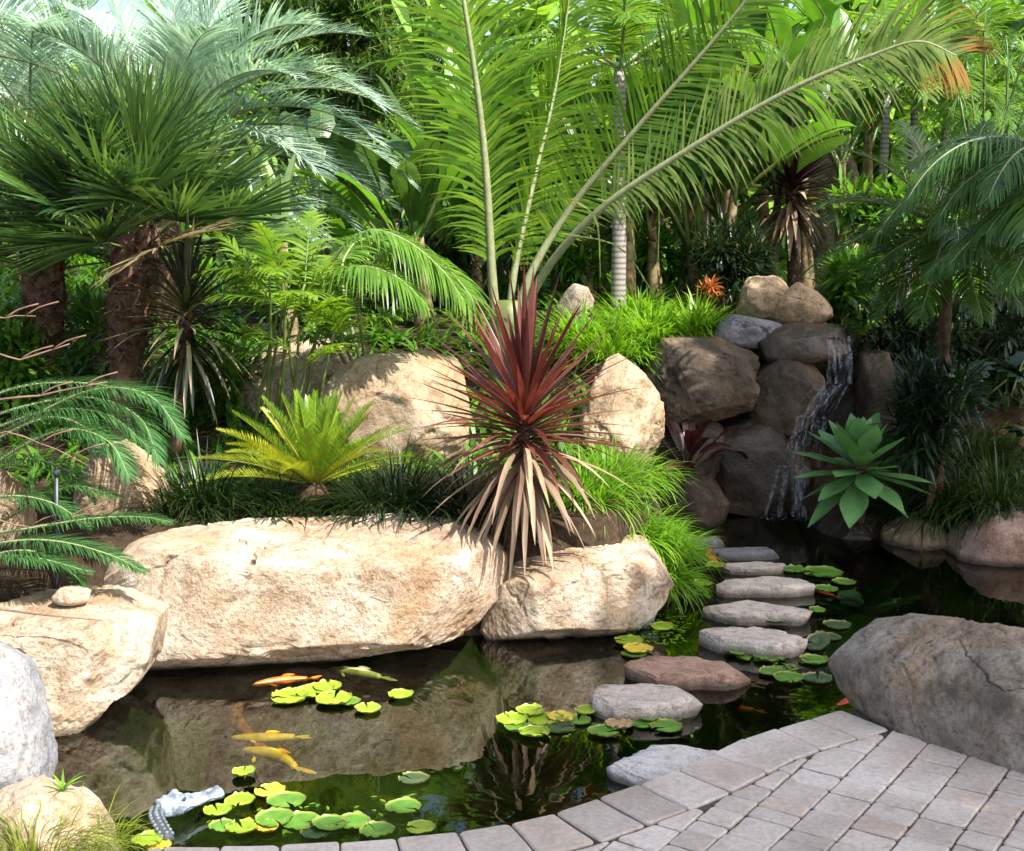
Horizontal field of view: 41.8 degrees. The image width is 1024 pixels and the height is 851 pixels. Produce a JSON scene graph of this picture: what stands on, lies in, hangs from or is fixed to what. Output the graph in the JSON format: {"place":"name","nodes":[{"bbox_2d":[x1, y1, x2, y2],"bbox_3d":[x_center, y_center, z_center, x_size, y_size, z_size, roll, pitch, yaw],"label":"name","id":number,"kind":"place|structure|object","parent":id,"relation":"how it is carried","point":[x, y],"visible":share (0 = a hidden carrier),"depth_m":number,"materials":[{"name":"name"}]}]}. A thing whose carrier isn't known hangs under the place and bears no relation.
{"place":"outdoors","nodes":[
{"label":"outdoors","id":0,"kind":"place"},
{"bbox_2d":[0,214,1023,850],"bbox_3d":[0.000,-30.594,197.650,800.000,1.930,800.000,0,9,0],"label":"ground","id":1,"kind":"structure","parent":0,"point":[146,742],"depth_m":5.27,"materials":[{"name":"soil"}]},
{"bbox_2d":[0,467,36,541],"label":"split boulder","id":2,"kind":"object","parent":1,"relation":"on","point":[9,483],"visible":0.58,"depth_m":5.25,"materials":[{"name":"beige stone"}]},
{"bbox_2d":[0,641,57,789],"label":"granite boulder","id":3,"kind":"object","parent":1,"relation":"on","point":[28,746],"visible":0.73,"depth_m":3.87,"materials":[{"name":"stone"}]},
{"bbox_2d":[0,298,87,423],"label":"leafy shrub","id":4,"kind":"object","parent":1,"relation":"on","point":[11,374],"visible":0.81,"depth_m":6.83,"materials":[{"name":"green plant"}]},
{"bbox_2d":[0,774,124,850],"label":"boulder","id":5,"kind":"object","parent":1,"relation":"on","point":[27,794],"visible":0.84,"depth_m":3.51,"materials":[{"name":"stone"}]},
{"bbox_2d":[0,784,142,850],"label":"pond grass","id":6,"kind":"structure","parent":1,"relation":"on","point":[31,847],"depth_m":3.43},
{"bbox_2d":[0,0,165,217],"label":"silver palm","id":7,"kind":"object","parent":1,"relation":"on","point":[14,73],"visible":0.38,"depth_m":8.62,"materials":[{"name":"green plant"}]},
{"bbox_2d":[0,585,169,745],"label":"rounded boulder","id":8,"kind":"object","parent":1,"relation":"on","point":[90,671],"visible":0.8,"depth_m":4.43,"materials":[{"name":"stone"}]},
{"bbox_2d":[0,376,191,588],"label":"leafy cycad","id":9,"kind":"object","parent":1,"relation":"on","point":[92,438],"visible":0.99,"depth_m":4.98,"materials":[{"name":"green plant"}]},
{"bbox_2d":[0,87,209,408],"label":"fan palm","id":10,"kind":"object","parent":1,"relation":"on","point":[44,286],"visible":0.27,"depth_m":6.89,"materials":[{"name":"green plant"}]},
{"bbox_2d":[61,279,162,385],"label":"leafy shrub","id":11,"kind":"object","parent":1,"relation":"on","point":[84,315],"visible":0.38,"depth_m":7.22,"materials":[{"name":"green plant"}]},
{"bbox_2d":[72,439,171,514],"bbox_3d":[-1.657,0.253,5.724,0.388,0.367,0.395,0,9,0],"label":"tan boulder","id":12,"kind":"object","parent":1,"relation":"on","point":[103,469],"visible":0.51,"depth_m":5.56,"materials":[{"name":"stone"}]},
{"bbox_2d":[0,42,327,442],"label":"fan palm","id":13,"kind":"object","parent":1,"relation":"on","point":[143,148],"visible":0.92,"depth_m":6.12,"materials":[{"name":"green plant"}]},
{"bbox_2d":[104,210,266,456],"bbox_3d":[-1.486,-0.440,6.172,0.775,1.178,0.813,0,9,0],"label":"cordyline","id":14,"kind":"object","parent":1,"relation":"on","point":[184,351],"visible":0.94,"depth_m":6.11,"materials":[{"name":"green plant"}]},
{"bbox_2d":[83,434,310,537],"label":"mondo grass","id":15,"kind":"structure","parent":1,"relation":"on","point":[182,507],"depth_m":5.59,"materials":[{"name":"plant"}]},
{"bbox_2d":[142,330,272,426],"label":"leafy shrub","id":16,"kind":"object","parent":1,"relation":"on","point":[237,381],"visible":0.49,"depth_m":6.84,"materials":[{"name":"green plant"}]},
{"bbox_2d":[0,0,425,329],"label":"silver palm","id":17,"kind":"object","parent":1,"relation":"on","point":[197,32],"visible":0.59,"depth_m":7.92,"materials":[{"name":"green plant"}]},
{"bbox_2d":[188,466,374,527],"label":"mondo grass","id":18,"kind":"structure","parent":1,"relation":"on","point":[273,510],"depth_m":5.56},
{"bbox_2d":[234,338,353,422],"bbox_3d":[-1.138,-0.227,7.012,0.651,0.440,0.524,0,9,0],"label":"cream boulder","id":19,"kind":"object","parent":1,"relation":"on","point":[335,362],"visible":0.23,"depth_m":6.79,"materials":[{"name":"stone"}]},
{"bbox_2d":[192,210,405,443],"bbox_3d":[-0.956,-0.435,6.228,0.985,1.119,1.093,0,9,0],"label":"bamboo palm","id":20,"kind":"object","parent":1,"relation":"on","point":[327,314],"visible":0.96,"depth_m":6.20,"materials":[{"name":"green plant"}]},
{"bbox_2d":[104,512,506,673],"bbox_3d":[-0.770,0.664,5.234,1.504,0.539,0.738,0,9,0],"label":"long boulder","id":21,"kind":"object","parent":1,"relation":"on","point":[247,593],"visible":0.91,"depth_m":4.95,"materials":[{"name":"stone"}]},
{"bbox_2d":[186,389,436,507],"bbox_3d":[-0.855,0.118,5.694,1.007,0.534,1.021,4,10,23],"label":"cycad","id":22,"kind":"object","parent":1,"relation":"on","point":[313,446],"visible":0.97,"depth_m":5.62,"materials":[{"name":"green plant"}]},
{"bbox_2d":[231,0,442,199],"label":"palm tree","id":23,"kind":"object","parent":1,"relation":"on","point":[357,50],"visible":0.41,"depth_m":16.88,"materials":[{"name":"green plant"}]},
{"bbox_2d":[224,228,498,363],"bbox_3d":[-0.724,-0.487,6.599,1.292,0.968,1.136,8,12,40],"label":"arching palm","id":24,"kind":"object","parent":1,"relation":"on","point":[462,297],"visible":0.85,"depth_m":6.28,"materials":[{"name":"green plant"}]},
{"bbox_2d":[255,103,519,309],"bbox_3d":[-0.840,-1.453,8.972,1.370,1.433,1.919,-5,10,-28],"label":"strelitzia","id":25,"kind":"object","parent":1,"relation":"on","point":[413,199],"visible":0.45,"depth_m":8.54,"materials":[{"name":"green plant"}]},
{"bbox_2d":[277,426,500,534],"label":"mondo grass","id":26,"kind":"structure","parent":1,"relation":"on","point":[392,479],"depth_m":5.55,"materials":[{"name":"plant"}]},
{"bbox_2d":[321,349,471,462],"bbox_3d":[-0.585,-0.061,6.523,0.787,0.612,0.639,0,9,0],"label":"shaded boulder","id":27,"kind":"object","parent":1,"relation":"on","point":[386,383],"visible":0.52,"depth_m":6.28,"materials":[{"name":"beige stone"}]},
{"bbox_2d":[314,176,551,293],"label":"strelitzia","id":28,"kind":"object","parent":1,"relation":"on","point":[339,230],"visible":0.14,"depth_m":9.44,"materials":[{"name":"green plant"}]},
{"bbox_2d":[294,104,599,329],"bbox_3d":[-0.392,-1.286,8.449,1.394,1.370,1.883,6,11,33],"label":"strelitzia","id":29,"kind":"object","parent":1,"relation":"on","point":[341,191],"visible":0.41,"depth_m":8.31,"materials":[{"name":"green plant"}]},
{"bbox_2d":[311,29,584,293],"bbox_3d":[-0.495,-1.899,10.028,1.909,1.908,1.965,-5,10,-27],"label":"strelitzia","id":30,"kind":"object","parent":1,"relation":"on","point":[394,142],"visible":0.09,"depth_m":9.58,"materials":[{"name":"green plant"}]},
{"bbox_2d":[348,214,556,311],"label":"dark shrub","id":31,"kind":"object","parent":1,"relation":"on","point":[458,256],"visible":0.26,"depth_m":8.80,"materials":[{"name":"green plant"}]},
{"bbox_2d":[361,444,562,559],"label":"mondo grass","id":32,"kind":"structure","parent":1,"relation":"on","point":[467,474],"depth_m":5.60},
{"bbox_2d":[0,0,1023,268],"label":"background foliage","id":33,"kind":"object","parent":1,"relation":"on","point":[548,8],"visible":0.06,"depth_m":13.06,"materials":[{"name":"plant"}]},
{"bbox_2d":[0,251,1023,507],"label":"ground cover","id":34,"kind":"object","parent":1,"relation":"on","point":[394,339],"visible":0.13,"depth_m":7.83,"materials":[{"name":"green plant"}]},
{"bbox_2d":[900,427,1023,541],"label":"dark liriope","id":35,"kind":"object","parent":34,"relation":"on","point":[996,490],"visible":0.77,"depth_m":6.82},
{"bbox_2d":[400,265,649,584],"bbox_3d":[0.043,-0.013,5.326,0.997,1.280,1.000,0,9,0],"label":"cordyline","id":36,"kind":"object","parent":1,"relation":"on","point":[519,371],"visible":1,"depth_m":5.24,"materials":[{"name":"red plant"}]},
{"bbox_2d":[413,53,678,296],"bbox_3d":[0.336,-1.785,9.589,2.360,1.832,1.779,6,11,33],"label":"strelitzia","id":37,"kind":"object","parent":1,"relation":"on","point":[509,99],"visible":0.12,"depth_m":9.31,"materials":[{"name":"green plant"}]},
{"bbox_2d":[447,108,679,301],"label":"strelitzia","id":38,"kind":"object","parent":1,"relation":"on","point":[508,138],"visible":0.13,"depth_m":9.22,"materials":[{"name":"green plant"}]},
{"bbox_2d":[536,230,611,293],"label":"leafy shrub","id":39,"kind":"object","parent":1,"relation":"on","point":[569,263],"visible":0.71,"depth_m":8.97,"materials":[{"name":"green plant"}]},
{"bbox_2d":[480,534,673,641],"bbox_3d":[0.271,0.677,5.536,0.853,0.429,0.535,-2,9,-11],"label":"wedge boulder","id":40,"kind":"object","parent":1,"relation":"on","point":[624,586],"visible":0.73,"depth_m":5.31,"materials":[{"name":"stone"}]},
{"bbox_2d":[534,293,645,352],"bbox_3d":[0.404,-0.573,7.883,0.925,0.435,0.852,0,9,0],"label":"liriope","id":41,"kind":"object","parent":1,"relation":"on","point":[562,323],"visible":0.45,"depth_m":7.85,"materials":[{"name":"green plant"}]},
{"bbox_2d":[510,437,673,542],"bbox_3d":[0.330,0.241,5.819,0.822,0.411,0.781,4,10,23],"label":"liriope","id":42,"kind":"object","parent":1,"relation":"on","point":[598,497],"visible":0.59,"depth_m":5.72,"materials":[{"name":"green plant"}]},
{"bbox_2d":[514,85,670,305],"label":"strelitzia","id":43,"kind":"object","parent":1,"relation":"on","point":[630,271],"visible":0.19,"depth_m":8.81,"materials":[{"name":"green plant"}]},
{"bbox_2d":[545,300,676,387],"bbox_3d":[0.566,-0.478,7.623,0.925,0.457,0.983,0,9,0],"label":"liriope","id":44,"kind":"object","parent":1,"relation":"on","point":[613,349],"visible":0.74,"depth_m":7.49,"materials":[{"name":"green plant"}]},
{"bbox_2d":[579,353,664,464],"bbox_3d":[0.551,-0.065,6.701,0.439,0.587,0.622,0,9,0],"label":"upright boulder","id":45,"kind":"object","parent":1,"relation":"on","point":[642,414],"visible":0.69,"depth_m":6.51,"materials":[{"name":"beige stone"}]},
{"bbox_2d":[546,429,700,514],"bbox_3d":[0.470,0.190,6.088,0.833,0.383,0.835,0,9,0],"label":"liriope","id":46,"kind":"object","parent":1,"relation":"on","point":[630,469],"visible":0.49,"depth_m":6.05,"materials":[{"name":"green plant"}]},
{"bbox_2d":[482,0,766,306],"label":"strelitzia","id":47,"kind":"object","parent":1,"relation":"on","point":[680,14],"visible":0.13,"depth_m":9.47,"materials":[{"name":"green plant"}]},
{"bbox_2d":[469,0,791,323],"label":"ringed palm","id":48,"kind":"object","parent":1,"relation":"on","point":[626,14],"visible":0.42,"depth_m":8.22,"materials":[{"name":"green plant"}]},
{"bbox_2d":[572,281,690,322],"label":"liriope","id":49,"kind":"object","parent":1,"relation":"on","point":[638,302],"visible":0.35,"depth_m":8.39,"materials":[{"name":"green plant"}]},
{"bbox_2d":[580,294,713,363],"bbox_3d":[0.834,-0.584,7.906,0.952,0.387,0.995,0,9,0],"label":"liriope","id":50,"kind":"object","parent":1,"relation":"on","point":[650,325],"visible":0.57,"depth_m":7.74,"materials":[{"name":"green plant"}]},
{"bbox_2d":[620,486,711,574],"bbox_3d":[0.505,0.436,5.848,0.771,0.360,0.750,0,9,0],"label":"liriope","id":51,"kind":"object","parent":1,"relation":"on","point":[659,530],"visible":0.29,"depth_m":5.77,"materials":[{"name":"green plant"}]},
{"bbox_2d":[634,217,707,308],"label":"leafy shrub","id":52,"kind":"object","parent":1,"relation":"on","point":[669,254],"visible":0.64,"depth_m":9.16,"materials":[{"name":"green plant"}]},
{"bbox_2d":[651,421,725,480],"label":"shadowed boulder","id":53,"kind":"object","parent":1,"relation":"on","point":[709,469],"visible":0.24,"depth_m":7.37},
{"bbox_2d":[643,335,759,425],"bbox_3d":[1.064,-0.250,7.488,0.693,0.485,0.652,0,9,0],"label":"ledge boulder","id":54,"kind":"object","parent":53,"relation":"on","point":[703,379],"visible":0.88,"depth_m":7.23,"materials":[{"name":"stone"}]},
{"bbox_2d":[713,314,781,348],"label":"slate boulder","id":55,"kind":"object","parent":54,"relation":"on","point":[745,332],"visible":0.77,"depth_m":7.63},
{"bbox_2d":[656,540,720,618],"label":"liriope","id":56,"kind":"object","parent":1,"relation":"on","point":[679,579],"visible":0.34,"depth_m":5.72,"materials":[{"name":"green plant"}]},
{"bbox_2d":[378,0,1003,398],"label":"king palm","id":57,"kind":"object","parent":1,"relation":"on","point":[941,52],"visible":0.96,"depth_m":6.83,"materials":[{"name":"green plant"}]},
{"bbox_2d":[654,513,731,578],"bbox_3d":[0.680,0.533,6.016,0.611,0.296,0.611,0,9,0],"label":"liriope","id":58,"kind":"object","parent":1,"relation":"on","point":[688,546],"visible":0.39,"depth_m":5.94,"materials":[{"name":"green plant"}]},
{"bbox_2d":[661,468,729,535],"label":"corner boulder","id":59,"kind":"object","parent":1,"relation":"on","point":[706,501],"visible":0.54,"depth_m":7.24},
{"bbox_2d":[635,286,762,337],"bbox_3d":[1.084,-0.651,8.005,0.929,0.412,0.866,0,9,0],"label":"liriope","id":60,"kind":"object","parent":1,"relation":"on","point":[695,319],"visible":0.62,"depth_m":7.87,"materials":[{"name":"green plant"}]},
{"bbox_2d":[652,415,747,473],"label":"bromeliad plant","id":61,"kind":"object","parent":1,"relation":"on","point":[694,439],"visible":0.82,"depth_m":7.13,"materials":[{"name":"red plant"}]},
{"bbox_2d":[574,63,846,309],"bbox_3d":[1.180,-1.517,9.019,1.672,1.712,1.769,-4,10,-25],"label":"strelitzia","id":62,"kind":"object","parent":1,"relation":"on","point":[836,140],"visible":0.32,"depth_m":8.85,"materials":[{"name":"green plant"}]},
{"bbox_2d":[604,0,851,273],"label":"strelitzia","id":63,"kind":"object","parent":1,"relation":"on","point":[794,24],"visible":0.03,"depth_m":11.26,"materials":[{"name":"green plant"}]},
{"bbox_2d":[668,202,789,315],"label":"dark shrub","id":64,"kind":"object","parent":1,"relation":"on","point":[714,260],"visible":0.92,"depth_m":8.73,"materials":[{"name":"green plant"}]},
{"bbox_2d":[607,29,856,316],"bbox_3d":[1.146,-1.575,8.837,1.148,1.889,1.925,-8,12,-41],"label":"strelitzia","id":65,"kind":"object","parent":1,"relation":"on","point":[654,275],"visible":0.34,"depth_m":8.60,"materials":[{"name":"green plant"}]},
{"bbox_2d":[652,51,849,303],"bbox_3d":[1.534,-1.761,9.679,1.440,1.952,2.302,5,10,27],"label":"strelitzia","id":66,"kind":"object","parent":1,"relation":"on","point":[778,134],"visible":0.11,"depth_m":9.16,"materials":[{"name":"green plant"}]},
{"bbox_2d":[736,275,787,320],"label":"sunlit boulder","id":67,"kind":"object","parent":1,"relation":"on","point":[760,296],"visible":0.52,"depth_m":8.01,"materials":[{"name":"beige stone"}]},
{"bbox_2d":[715,415,811,522],"bbox_3d":[1.382,0.240,7.644,0.627,0.636,0.514,0,9,0],"label":"boulder","id":68,"kind":"object","parent":1,"relation":"on","point":[761,483],"visible":0.67,"depth_m":7.42,"materials":[{"name":"stone"}]},
{"bbox_2d":[740,359,825,438],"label":"brown boulder","id":69,"kind":"object","parent":68,"relation":"on","point":[791,398],"visible":0.68,"depth_m":7.42,"materials":[{"name":"stone"}]},
{"bbox_2d":[748,322,850,364],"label":"cap stone","id":70,"kind":"object","parent":69,"relation":"on","point":[809,343],"visible":0.82,"depth_m":7.55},
{"bbox_2d":[772,282,832,323],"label":"angular boulder","id":71,"kind":"object","parent":70,"relation":"on","point":[799,302],"visible":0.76,"depth_m":7.91,"materials":[{"name":"beige stone"}]},
{"bbox_2d":[737,111,852,287],"bbox_3d":[1.903,-1.438,9.191,0.821,1.494,0.835,0,9,0],"label":"cordyline","id":72,"kind":"object","parent":1,"relation":"on","point":[790,216],"visible":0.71,"depth_m":9.10,"materials":[{"name":"brown plant"}]},
{"bbox_2d":[715,3,885,289],"bbox_3d":[2.106,-1.960,9.614,1.284,2.357,2.066,2,9,12],"label":"strelitzia","id":73,"kind":"object","parent":1,"relation":"on","point":[859,121],"visible":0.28,"depth_m":9.54,"materials":[{"name":"green plant"}]},
{"bbox_2d":[814,357,854,429],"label":"back boulder","id":74,"kind":"object","parent":1,"relation":"on","point":[836,406],"visible":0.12,"depth_m":7.85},
{"bbox_2d":[808,142,860,289],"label":"leafy shrub","id":75,"kind":"object","parent":1,"relation":"on","point":[821,249],"visible":0.16,"depth_m":10.17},
{"bbox_2d":[808,507,886,556],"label":"plinth boulder","id":76,"kind":"object","parent":1,"relation":"on","point":[833,534],"visible":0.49,"depth_m":7.06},
{"bbox_2d":[804,235,900,335],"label":"leafy shrub","id":77,"kind":"object","parent":1,"relation":"on","point":[842,292],"visible":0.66,"depth_m":8.11,"materials":[{"name":"green plant"}]},
{"bbox_2d":[791,411,933,528],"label":"agave","id":78,"kind":"object","parent":1,"relation":"on","point":[855,443],"visible":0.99,"depth_m":6.78,"materials":[{"name":"green plant"}]},
{"bbox_2d":[854,349,897,463],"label":"pillar stone","id":79,"kind":"object","parent":1,"relation":"on","point":[873,367],"visible":0.66,"depth_m":7.50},
{"bbox_2d":[806,161,957,305],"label":"leafy shrub","id":80,"kind":"object","parent":1,"relation":"on","point":[847,213],"visible":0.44,"depth_m":8.83,"materials":[{"name":"green plant"}]},
{"bbox_2d":[775,35,1005,296],"bbox_3d":[2.683,-1.754,9.585,1.629,2.058,1.899,4,10,21],"label":"areca palm","id":81,"kind":"object","parent":1,"relation":"on","point":[884,136],"visible":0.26,"depth_m":9.55,"materials":[{"name":"green plant"}]},
{"bbox_2d":[784,0,1023,288],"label":"strelitzia","id":82,"kind":"object","parent":1,"relation":"on","point":[812,11],"visible":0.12,"depth_m":10.59,"materials":[{"name":"green plant"}]},
{"bbox_2d":[798,118,1023,524],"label":"date palm","id":83,"kind":"object","parent":1,"relation":"on","point":[943,286],"visible":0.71,"depth_m":6.67,"materials":[{"name":"green plant"}]},
{"bbox_2d":[880,515,947,559],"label":"bank boulder","id":84,"kind":"object","parent":1,"relation":"on","point":[912,551],"visible":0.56,"depth_m":6.83,"materials":[{"name":"beige stone"}]},
{"bbox_2d":[826,1,1023,297],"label":"areca palm","id":85,"kind":"object","parent":1,"relation":"on","point":[915,104],"visible":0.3,"depth_m":9.36,"materials":[{"name":"green plant"}]},
{"bbox_2d":[828,279,1023,413],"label":"dark shrub","id":86,"kind":"object","parent":1,"relation":"on","point":[900,340],"visible":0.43,"depth_m":7.71,"materials":[{"name":"green plant"}]},
{"bbox_2d":[867,341,1000,520],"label":"dark shrub","id":87,"kind":"object","parent":1,"relation":"on","point":[923,410],"visible":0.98,"depth_m":6.78,"materials":[{"name":"green plant"}]},
{"bbox_2d":[865,462,1023,563],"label":"dark liriope","id":88,"kind":"object","parent":1,"relation":"on","point":[964,514],"visible":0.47,"depth_m":6.86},
{"bbox_2d":[867,78,1023,295],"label":"date palm","id":89,"kind":"object","parent":1,"relation":"on","point":[1006,225],"visible":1,"depth_m":5.55,"materials":[{"name":"green plant"}]},
{"bbox_2d":[873,0,1023,292],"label":"areca palm","id":90,"kind":"object","parent":1,"relation":"on","point":[894,3],"visible":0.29,"depth_m":9.78,"materials":[{"name":"green plant"}]},
{"bbox_2d":[875,409,1023,492],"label":"dark liriope","id":91,"kind":"object","parent":1,"relation":"on","point":[991,446],"visible":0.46,"depth_m":7.25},
{"bbox_2d":[894,343,1023,440],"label":"philodendron","id":92,"kind":"object","parent":1,"relation":"on","point":[1009,370],"visible":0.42,"depth_m":7.25,"materials":[{"name":"green plant"}]},
{"bbox_2d":[938,1,1023,316],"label":"areca palm","id":93,"kind":"object","parent":1,"relation":"on","point":[966,118],"visible":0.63,"depth_m":8.85,"materials":[{"name":"plant"}]},
{"bbox_2d":[944,511,1023,581],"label":"reddish boulder","id":94,"kind":"object","parent":1,"relation":"on","point":[997,551],"visible":0.84,"depth_m":6.49,"materials":[{"name":"brown stone"}]},
{"bbox_2d":[950,278,1023,410],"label":"dark shrub","id":95,"kind":"object","parent":1,"relation":"on","point":[1015,338],"visible":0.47,"depth_m":7.93,"materials":[{"name":"green plant"}]},
{"bbox_2d":[148,709,1023,850],"bbox_3d":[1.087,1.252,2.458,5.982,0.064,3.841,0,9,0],"label":"patio","id":96,"kind":"structure","parent":0,"point":[886,820],"depth_m":3.63,"materials":[{"name":"stone"}]},
{"bbox_2d":[828,613,1023,773],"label":"patio boulder","id":97,"kind":"object","parent":96,"relation":"on","point":[955,684],"visible":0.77,"depth_m":4.08,"materials":[{"name":"stone"}]},
{"label":"water","id":98,"kind":"structure","parent":0,"visible":0},
{"bbox_2d":[148,785,224,842],"bbox_3d":[-0.938,1.081,3.786,0.139,0.090,0.274,4,10,25],"label":"crocodile decoy","id":99,"kind":"object","parent":98,"relation":"on","point":[173,802],"visible":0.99,"depth_m":3.75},
{"bbox_2d":[588,683,702,745],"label":"stepping stone","id":100,"kind":"object","parent":98,"relation":"in","point":[634,702],"visible":0.77,"depth_m":4.53,"materials":[{"name":"stone"}]},
{"bbox_2d":[606,744,716,793],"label":"stepping stone","id":101,"kind":"object","parent":98,"relation":"in","point":[649,763],"visible":0.38,"depth_m":4.04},
{"bbox_2d":[623,656,750,712],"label":"stepping stone","id":102,"kind":"object","parent":98,"relation":"in","point":[716,686],"visible":0.72,"depth_m":4.83,"materials":[{"name":"stone"}]},
{"bbox_2d":[705,547,778,574],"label":"stepping stone","id":103,"kind":"object","parent":98,"relation":"on","point":[745,554],"visible":0.58,"depth_m":6.59,"materials":[{"name":"stone"}]},
{"bbox_2d":[718,561,785,582],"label":"stepping stone","id":104,"kind":"object","parent":98,"relation":"in","point":[744,570],"visible":0.44,"depth_m":6.32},
{"bbox_2d":[698,626,807,679],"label":"stepping stone","id":105,"kind":"object","parent":98,"relation":"in","point":[714,643],"visible":0.76,"depth_m":5.18,"materials":[{"name":"stone"}]},
{"bbox_2d":[702,600,812,635],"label":"stepping stone","id":106,"kind":"object","parent":98,"relation":"in","point":[746,613],"visible":0.62,"depth_m":5.56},
{"bbox_2d":[716,576,815,608],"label":"stepping stone","id":107,"kind":"object","parent":98,"relation":"in","point":[792,592],"visible":0.62,"depth_m":5.95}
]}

